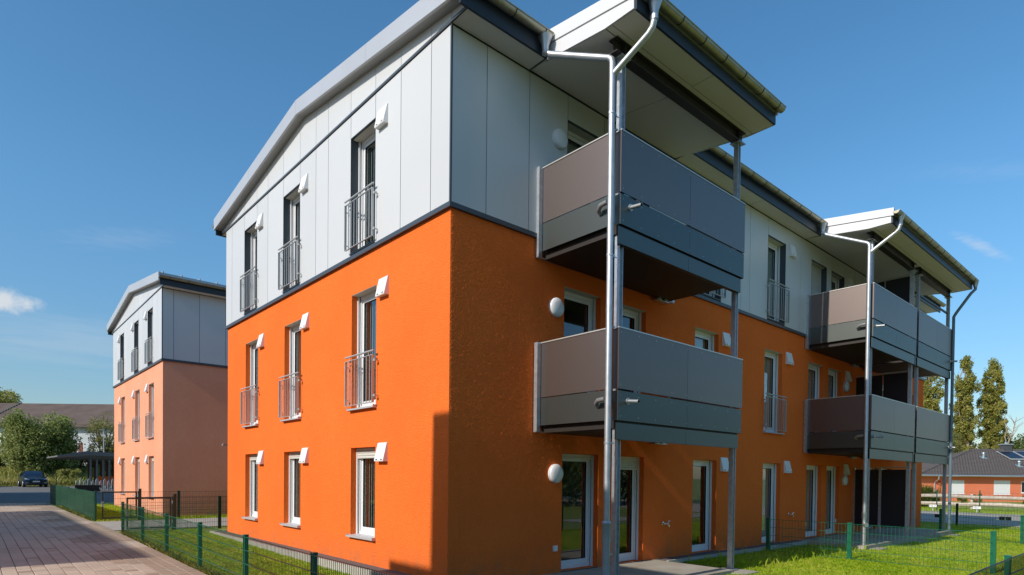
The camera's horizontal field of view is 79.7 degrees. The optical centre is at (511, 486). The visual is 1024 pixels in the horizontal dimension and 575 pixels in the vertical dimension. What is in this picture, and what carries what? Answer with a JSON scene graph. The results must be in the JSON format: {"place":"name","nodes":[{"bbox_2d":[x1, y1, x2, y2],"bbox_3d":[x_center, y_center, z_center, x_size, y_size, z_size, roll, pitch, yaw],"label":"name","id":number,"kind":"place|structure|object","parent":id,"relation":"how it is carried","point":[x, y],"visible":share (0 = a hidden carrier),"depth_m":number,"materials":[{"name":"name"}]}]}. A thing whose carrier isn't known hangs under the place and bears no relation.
{"place":"outdoors","nodes":[
{"label":"outdoors","id":0,"kind":"place"},
{"bbox_2d":[0,486,112,492],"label":"asphalt lane","id":1,"kind":"structure","parent":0,"point":[21,489],"depth_m":49.04,"materials":[{"name":"grey asphalt"}]},
{"bbox_2d":[18,471,47,486],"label":"parked car","id":2,"kind":"object","parent":1,"relation":"on","point":[25,478],"visible":1,"depth_m":56.47,"materials":[{"name":"blue paint"}]},
{"bbox_2d":[47,451,113,489],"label":"bike shelter","id":3,"kind":"object","parent":1,"relation":"on","point":[96,457],"visible":0.41,"depth_m":50.03,"materials":[{"name":"grey metal"}]},
{"bbox_2d":[75,479,113,490],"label":"bike rack","id":4,"kind":"object","parent":1,"relation":"on","point":[99,484],"visible":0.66,"depth_m":46.40,"materials":[{"name":"grey metal"}]},
{"bbox_2d":[0,493,113,502],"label":"asphalt yard","id":5,"kind":"structure","parent":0,"point":[24,497],"depth_m":37.54,"materials":[{"name":"grey asphalt"}]},
{"bbox_2d":[0,503,206,574],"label":"driveway","id":6,"kind":"structure","parent":0,"point":[42,539],"depth_m":13.43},
{"bbox_2d":[95,517,226,529],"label":"footpath","id":7,"kind":"structure","parent":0,"point":[114,525],"depth_m":20.20,"materials":[{"name":"grey concrete"}]},
{"bbox_2d":[0,0,1023,448],"label":"sky","id":8,"kind":"structure","parent":0,"point":[127,127],"materials":[{"name":"blue"}]},
{"bbox_2d":[48,501,1023,574],"bbox_3d":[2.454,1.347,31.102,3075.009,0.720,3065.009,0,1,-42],"label":"lawn","id":9,"kind":"structure","parent":0,"point":[225,527],"depth_m":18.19,"materials":[{"name":"plant"}]},
{"bbox_2d":[0,387,22,402],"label":"broadleaf tree","id":10,"kind":"object","parent":9,"relation":"on","point":[6,396],"visible":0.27,"depth_m":95.45,"materials":[{"name":"green plant"}]},
{"bbox_2d":[0,408,85,472],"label":"tree","id":11,"kind":"object","parent":9,"relation":"on","point":[26,444],"visible":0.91,"depth_m":64.14,"materials":[{"name":"green plant"}]},
{"bbox_2d":[0,403,113,466],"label":"barn","id":12,"kind":"structure","parent":9,"relation":"on","point":[81,414],"depth_m":82.62,"materials":[{"name":"stone"}]},
{"bbox_2d":[50,484,96,520],"bbox_3d":[-19.244,0.705,26.627,0.098,1.384,15.091,0,1,-42],"label":"privacy fence","id":13,"kind":"object","parent":9,"relation":"on","point":[80,501],"visible":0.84,"depth_m":24.36,"materials":[{"name":"teal"}]},
{"bbox_2d":[55,505,97,520],"bbox_3d":[-17.808,1.001,24.908,0.435,0.176,10.467,0,1,-42],"label":"grass fringe","id":14,"kind":"object","parent":9,"relation":"on","point":[76,513],"depth_m":23.93,"materials":[{"name":"green plant"}]},
{"bbox_2d":[75,485,99,491],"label":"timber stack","id":15,"kind":"object","parent":9,"relation":"on","point":[93,488],"visible":0.68,"depth_m":44.44,"materials":[{"name":"brown wood"}]},
{"bbox_2d":[75,452,99,469],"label":"shrub","id":16,"kind":"object","parent":9,"relation":"on","point":[81,464],"visible":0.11,"depth_m":71.21,"materials":[{"name":"green plant"}]},
{"bbox_2d":[84,412,113,473],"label":"young tree","id":17,"kind":"object","parent":9,"relation":"on","point":[98,439],"visible":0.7,"depth_m":68.08,"materials":[{"name":"green plant"}]},
{"bbox_2d":[106,271,227,516],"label":"apartment building","id":18,"kind":"structure","parent":9,"relation":"on","point":[169,332],"depth_m":24.00,"materials":[{"name":"paint"}]},
{"bbox_2d":[119,459,124,494],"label":"window","id":19,"kind":"structure","parent":18,"relation":"in","point":[124,459],"depth_m":29.32,"materials":[{"name":"white plastic"}]},
{"bbox_2d":[119,396,124,443],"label":"window","id":20,"kind":"structure","parent":18,"relation":"in","point":[124,396],"depth_m":29.27,"materials":[{"name":"white plastic"}]},
{"bbox_2d":[120,333,123,381],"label":"window","id":21,"kind":"structure","parent":18,"relation":"in","point":[121,336],"depth_m":29.17,"materials":[{"name":"glass"}]},
{"bbox_2d":[133,457,139,496],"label":"window","id":22,"kind":"structure","parent":18,"relation":"in","point":[139,457],"depth_m":26.88,"materials":[{"name":"white plastic"}]},
{"bbox_2d":[133,389,139,440],"bbox_3d":[-16.102,-3.050,26.459,0.244,2.194,1.007,0,1,-42],"label":"window","id":23,"kind":"structure","parent":18,"relation":"in","point":[139,389],"depth_m":26.84,"materials":[{"name":"white plastic"}]},
{"bbox_2d":[134,319,138,373],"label":"window","id":24,"kind":"structure","parent":18,"relation":"in","point":[136,325],"depth_m":26.75,"materials":[{"name":"glass"}]},
{"bbox_2d":[146,382,153,438],"bbox_3d":[-14.303,-2.999,24.483,0.317,2.195,0.992,0,1,-42],"label":"window","id":25,"kind":"structure","parent":18,"relation":"in","point":[152,384],"depth_m":24.84,"materials":[{"name":"white plastic"}]},
{"bbox_2d":[147,307,152,365],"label":"window","id":26,"kind":"structure","parent":18,"relation":"in","point":[150,313],"depth_m":24.76,"materials":[{"name":"glass"}]},
{"bbox_2d":[152,456,153,496],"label":"window","id":27,"kind":"structure","parent":18,"relation":"in","point":[152,456],"depth_m":24.89,"materials":[{"name":"white plastic"}]},
{"bbox_2d":[119,531,221,574],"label":"grass fringe","id":28,"kind":"object","parent":9,"relation":"on","point":[157,548],"depth_m":12.68,"materials":[{"name":"green grass"}]},
{"bbox_2d":[138,491,226,518],"bbox_3d":[-10.788,0.842,23.691,6.341,1.384,0.078,0,1,-42],"label":"fence","id":29,"kind":"object","parent":9,"relation":"on","point":[179,503],"visible":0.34,"depth_m":22.44,"materials":[{"name":"green metal"}]},
{"bbox_2d":[101,489,141,519],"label":"garden gate","id":30,"kind":"structure","parent":29,"relation":"attached to","point":[125,492],"depth_m":21.24,"materials":[{"name":"metal"}]},
{"bbox_2d":[172,496,225,528],"bbox_3d":[-7.555,0.957,19.944,6.271,1.344,0.078,0,1,-42],"label":"fence","id":31,"kind":"object","parent":9,"relation":"on","point":[219,512],"visible":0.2,"depth_m":18.58,"materials":[{"name":"green"}]},
{"bbox_2d":[126,494,176,529],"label":"garden gate","id":32,"kind":"structure","parent":31,"relation":"attached to","point":[174,501],"depth_m":17.76,"materials":[{"name":"metal"}]},
{"bbox_2d":[121,502,393,574],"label":"fence","id":33,"kind":"object","parent":9,"relation":"on","point":[230,565],"visible":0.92,"depth_m":10.14,"materials":[{"name":"teal metal"}]},
{"bbox_2d":[210,530,807,574],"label":"kerb","id":34,"kind":"structure","parent":9,"relation":"on","point":[355,568],"depth_m":13.22,"materials":[{"name":"concrete"}]},
{"bbox_2d":[217,531,409,574],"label":"plinth strip","id":35,"kind":"object","parent":34,"relation":"on","point":[356,563],"visible":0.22,"depth_m":11.84,"materials":[{"name":"grey gravel"}]},
{"bbox_2d":[654,540,800,560],"bbox_3d":[5.585,1.712,14.977,6.700,0.375,0.300,0,1,-42],"label":"plinth strip","id":36,"kind":"object","parent":34,"relation":"on","point":[693,555],"visible":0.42,"depth_m":14.18,"materials":[{"name":"grey gravel"}]},
{"bbox_2d":[212,0,978,574],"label":"apartment building","id":37,"kind":"structure","parent":9,"relation":"on","point":[512,288],"depth_m":11.23,"materials":[{"name":"orange paint"}]},
{"bbox_2d":[242,454,257,520],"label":"window","id":38,"kind":"structure","parent":37,"relation":"in","point":[253,457],"depth_m":16.22,"materials":[{"name":"white plastic"}]},
{"bbox_2d":[242,339,258,427],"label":"window","id":39,"kind":"structure","parent":37,"relation":"in","point":[253,350],"depth_m":16.17,"materials":[{"name":"white plastic"}]},
{"bbox_2d":[244,221,256,314],"bbox_3d":[-6.580,-5.566,15.782,0.281,2.183,0.937,0,1,-42],"label":"window","id":40,"kind":"structure","parent":37,"relation":"in","point":[250,234],"depth_m":16.09,"materials":[{"name":"white plastic"}]},
{"bbox_2d":[280,452,300,527],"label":"window","id":41,"kind":"structure","parent":37,"relation":"in","point":[294,465],"depth_m":14.24,"materials":[{"name":"white plastic"}]},
{"bbox_2d":[280,319,300,421],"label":"window","id":42,"kind":"structure","parent":37,"relation":"in","point":[295,333],"depth_m":14.20,"materials":[{"name":"white plastic"}]},
{"bbox_2d":[283,183,299,292],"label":"window","id":43,"kind":"structure","parent":37,"relation":"in","point":[291,204],"depth_m":14.12,"materials":[{"name":"white plastic"}]},
{"bbox_2d":[346,447,375,540],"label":"window","id":44,"kind":"structure","parent":37,"relation":"in","point":[365,463],"depth_m":11.77,"materials":[{"name":"white plastic"}]},
{"bbox_2d":[346,285,376,411],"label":"window","id":45,"kind":"structure","parent":37,"relation":"in","point":[366,303],"depth_m":11.72,"materials":[{"name":"white plastic"}]},
{"bbox_2d":[350,117,375,254],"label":"window","id":46,"kind":"structure","parent":37,"relation":"in","point":[363,146],"depth_m":11.66,"materials":[{"name":"white plastic"}]},
{"bbox_2d":[561,454,596,571],"bbox_3d":[1.187,0.478,11.395,0.990,2.155,0.258,0,1,-42],"label":"window","id":47,"kind":"structure","parent":37,"relation":"in","point":[587,559],"depth_m":11.71,"materials":[{"name":"white plastic"}]},
{"bbox_2d":[564,286,599,392],"bbox_3d":[1.211,-2.489,11.356,0.990,2.150,0.234,0,1,-42],"label":"window","id":48,"kind":"structure","parent":37,"relation":"in","point":[588,300],"depth_m":11.60,"materials":[{"name":"white plastic"}]},
{"bbox_2d":[567,120,603,212],"bbox_3d":[1.230,-5.401,11.322,0.992,2.163,0.362,0,1,-42],"label":"window","id":49,"kind":"structure","parent":37,"relation":"in","point":[578,137],"depth_m":11.31,"materials":[{"name":"black glass"}]},
{"bbox_2d":[624,193,648,206],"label":"window","id":50,"kind":"structure","parent":37,"relation":"in","point":[624,193],"depth_m":12.54,"materials":[{"name":"white glass"}]},
{"bbox_2d":[692,460,715,553],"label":"window","id":51,"kind":"structure","parent":37,"relation":"in","point":[702,469],"depth_m":14.57,"materials":[{"name":"white plastic"}]},
{"bbox_2d":[695,327,716,350],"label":"window","id":52,"kind":"structure","parent":37,"relation":"in","point":[704,339],"depth_m":14.37,"materials":[{"name":"white plastic"}]},
{"bbox_2d":[702,289,720,300],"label":"window","id":53,"kind":"structure","parent":37,"relation":"in","point":[708,294],"depth_m":14.37,"materials":[{"name":"white plastic"}]},
{"bbox_2d":[762,463,778,544],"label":"window","id":54,"kind":"structure","parent":37,"relation":"in","point":[769,469],"depth_m":16.70,"materials":[{"name":"white plastic"}]},
{"bbox_2d":[763,348,784,434],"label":"window","id":55,"kind":"structure","parent":37,"relation":"in","point":[771,357],"depth_m":16.64,"materials":[{"name":"white plastic"}]},
{"bbox_2d":[767,234,785,324],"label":"window","id":56,"kind":"structure","parent":37,"relation":"in","point":[776,248],"depth_m":16.57,"materials":[{"name":"white plastic"}]},
{"bbox_2d":[805,465,820,538],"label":"window","id":57,"kind":"structure","parent":37,"relation":"in","point":[814,469],"depth_m":18.48,"materials":[{"name":"white plastic"}]},
{"bbox_2d":[807,362,822,437],"bbox_3d":[8.831,-2.497,18.106,1.122,2.190,0.398,0,1,-42],"label":"window","id":58,"kind":"structure","parent":37,"relation":"in","point":[813,367],"depth_m":18.42,"materials":[{"name":"white plastic"}]},
{"bbox_2d":[811,259,826,327],"bbox_3d":[8.901,-5.426,18.015,1.052,2.163,0.208,0,1,-42],"label":"window","id":59,"kind":"structure","parent":37,"relation":"in","point":[819,272],"depth_m":18.24,"materials":[{"name":"white glass"}]},
{"bbox_2d":[809,466,838,535],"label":"window","id":60,"kind":"structure","parent":37,"relation":"in","point":[830,475],"depth_m":19.38,"materials":[{"name":"white plastic"}]},
{"bbox_2d":[811,368,839,431],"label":"window","id":61,"kind":"structure","parent":37,"relation":"in","point":[832,374],"depth_m":19.32,"materials":[{"name":"white plastic"}]},
{"bbox_2d":[831,271,844,324],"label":"window","id":62,"kind":"structure","parent":37,"relation":"in","point":[837,282],"depth_m":19.21,"materials":[{"name":"white plastic"}]},
{"bbox_2d":[544,559,733,574],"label":"terrace","id":63,"kind":"structure","parent":9,"relation":"on","point":[653,567],"depth_m":11.39,"materials":[{"name":"concrete"}]},
{"bbox_2d":[724,567,759,574],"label":"post footing","id":64,"kind":"object","parent":9,"relation":"on","point":[742,571],"visible":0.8,"depth_m":11.62,"materials":[{"name":"concrete"}]},
{"bbox_2d":[766,518,996,572],"bbox_3d":[7.833,1.420,13.561,0.078,1.194,4.561,0,1,-42],"label":"fence","id":65,"kind":"object","parent":9,"relation":"on","point":[993,539],"visible":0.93,"depth_m":13.40,"materials":[{"name":"teal metal"}]},
{"bbox_2d":[921,483,941,505],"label":"grassy shrub","id":66,"kind":"object","parent":9,"relation":"on","point":[926,488],"visible":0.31,"depth_m":48.26,"materials":[{"name":"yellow plant"}]},
{"bbox_2d":[923,376,944,412],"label":"poplar tree","id":67,"kind":"object","parent":9,"relation":"on","point":[930,392],"visible":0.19,"depth_m":90.52,"materials":[{"name":"green plant"}]},
{"bbox_2d":[952,433,964,453],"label":"birch tree","id":68,"kind":"object","parent":9,"relation":"on","point":[956,440],"visible":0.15,"depth_m":86.16,"materials":[{"name":"green plant"}]},
{"bbox_2d":[956,498,967,502],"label":"garden plant","id":69,"kind":"object","parent":9,"relation":"on","point":[963,500],"visible":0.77,"depth_m":54.08,"materials":[{"name":"green plant"}]},
{"bbox_2d":[949,355,982,451],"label":"poplar tree","id":70,"kind":"object","parent":9,"relation":"on","point":[964,420],"visible":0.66,"depth_m":91.00,"materials":[{"name":"green plant"}]},
{"bbox_2d":[921,503,1019,529],"bbox_3d":[19.909,1.485,25.191,0.079,1.463,8.496,0,1,-39],"label":"fence","id":71,"kind":"object","parent":9,"relation":"on","point":[957,508],"visible":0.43,"depth_m":26.22,"materials":[{"name":"black"}]},
{"bbox_2d":[921,441,1023,501],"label":"bungalow","id":72,"kind":"object","parent":9,"relation":"on","point":[994,472],"visible":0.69,"depth_m":62.53,"materials":[{"name":"red paint"}]},
{"bbox_2d":[951,480,963,493],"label":"window","id":73,"kind":"structure","parent":72,"relation":"in","point":[957,483],"depth_m":62.52,"materials":[{"name":"white plastic"}]},
{"bbox_2d":[993,480,1009,494],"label":"window","id":74,"kind":"structure","parent":72,"relation":"in","point":[1006,484],"depth_m":62.52,"materials":[{"name":"white plastic"}]},
{"bbox_2d":[1021,481,1023,493],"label":"window","id":75,"kind":"structure","parent":72,"relation":"in","point":[1022,482],"depth_m":62.56,"materials":[{"name":"white plastic"}]},
{"bbox_2d":[921,494,1023,509],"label":"rail fence","id":76,"kind":"object","parent":9,"relation":"on","point":[977,504],"visible":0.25,"depth_m":43.67,"materials":[{"name":"white wood"}]},
{"bbox_2d":[921,489,1023,512],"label":"fence","id":77,"kind":"object","parent":9,"relation":"on","point":[936,494],"visible":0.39,"depth_m":40.14,"materials":[{"name":"green"}]},
{"bbox_2d":[973,494,981,502],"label":"garden plant","id":78,"kind":"object","parent":9,"relation":"on","point":[976,500],"visible":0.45,"depth_m":52.27,"materials":[{"name":"green plant"}]},
{"bbox_2d":[939,509,1023,543],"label":"fence","id":79,"kind":"object","parent":9,"relation":"on","point":[1021,536],"visible":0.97,"depth_m":20.02,"materials":[{"name":"teal"}]},
{"bbox_2d":[976,442,997,448],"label":"broadleaf tree","id":80,"kind":"object","parent":9,"relation":"on","point":[980,446],"visible":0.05,"depth_m":86.14,"materials":[{"name":"green plant"}]},
{"bbox_2d":[975,357,1009,448],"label":"poplar tree","id":81,"kind":"object","parent":9,"relation":"on","point":[994,405],"visible":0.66,"depth_m":90.82,"materials":[{"name":"green plant"}]},
{"bbox_2d":[969,553,1023,574],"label":"fence","id":82,"kind":"object","parent":9,"relation":"on","point":[1004,567],"visible":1,"depth_m":7.53,"materials":[{"name":"teal metal"}]},
{"bbox_2d":[999,516,1011,526],"bbox_3d":[21.078,1.609,26.230,0.420,0.630,0.046,1,1,43],"label":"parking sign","id":83,"kind":"object","parent":9,"relation":"on","point":[1006,518],"visible":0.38,"depth_m":26.20,"materials":[{"name":"black"}]},
{"bbox_2d":[999,433,1023,448],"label":"broadleaf tree","id":84,"kind":"object","parent":9,"relation":"on","point":[1016,442],"visible":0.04,"depth_m":92.73,"materials":[{"name":"green plant"}]},
{"bbox_2d":[1004,413,1023,443],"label":"dead tree","id":85,"kind":"object","parent":9,"relation":"on","point":[1011,435],"visible":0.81,"depth_m":86.82,"materials":[{"name":"brown plant"}]},
{"bbox_2d":[1012,443,1023,448],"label":"broadleaf tree","id":86,"kind":"object","parent":9,"relation":"on","point":[1020,446],"visible":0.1,"depth_m":88.80,"materials":[{"name":"green plant"}]},
{"bbox_2d":[96,503,1023,520],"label":"grass","id":87,"kind":"structure","parent":0,"point":[105,511],"depth_m":26.82,"materials":[{"name":"green plant"}]},
{"bbox_2d":[688,541,866,568],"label":"tall grass","id":88,"kind":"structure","parent":0,"point":[805,553],"depth_m":13.97,"materials":[{"name":"green plant"}]},
{"bbox_2d":[801,527,952,549],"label":"terrace","id":89,"kind":"structure","parent":0,"point":[897,538],"depth_m":18.38,"materials":[{"name":"concrete"}]},
{"bbox_2d":[921,511,1019,526],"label":"road","id":90,"kind":"structure","parent":0,"point":[991,518],"depth_m":31.90,"materials":[{"name":"grey asphalt"}]},
{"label":"embankment","id":91,"kind":"structure","parent":0,"visible":0},
{"bbox_2d":[0,455,5,466],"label":"shrub","id":92,"kind":"object","parent":91,"relation":"on","point":[2,464],"visible":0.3,"depth_m":66.61,"materials":[{"name":"green plant"}]},
{"bbox_2d":[0,484,85,485],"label":"grass","id":93,"kind":"structure","parent":91,"relation":"on","point":[38,485],"depth_m":60.58,"materials":[{"name":"green plant"}]},
{"bbox_2d":[0,464,111,485],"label":"weeds","id":94,"kind":"object","parent":91,"relation":"on","point":[8,476],"visible":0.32,"depth_m":63.77,"materials":[{"name":"green plant"}]},
{"bbox_2d":[56,468,81,479],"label":"shrub","id":95,"kind":"object","parent":91,"relation":"on","point":[73,474],"visible":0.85,"depth_m":64.27,"materials":[{"name":"green plant"}]}
]}

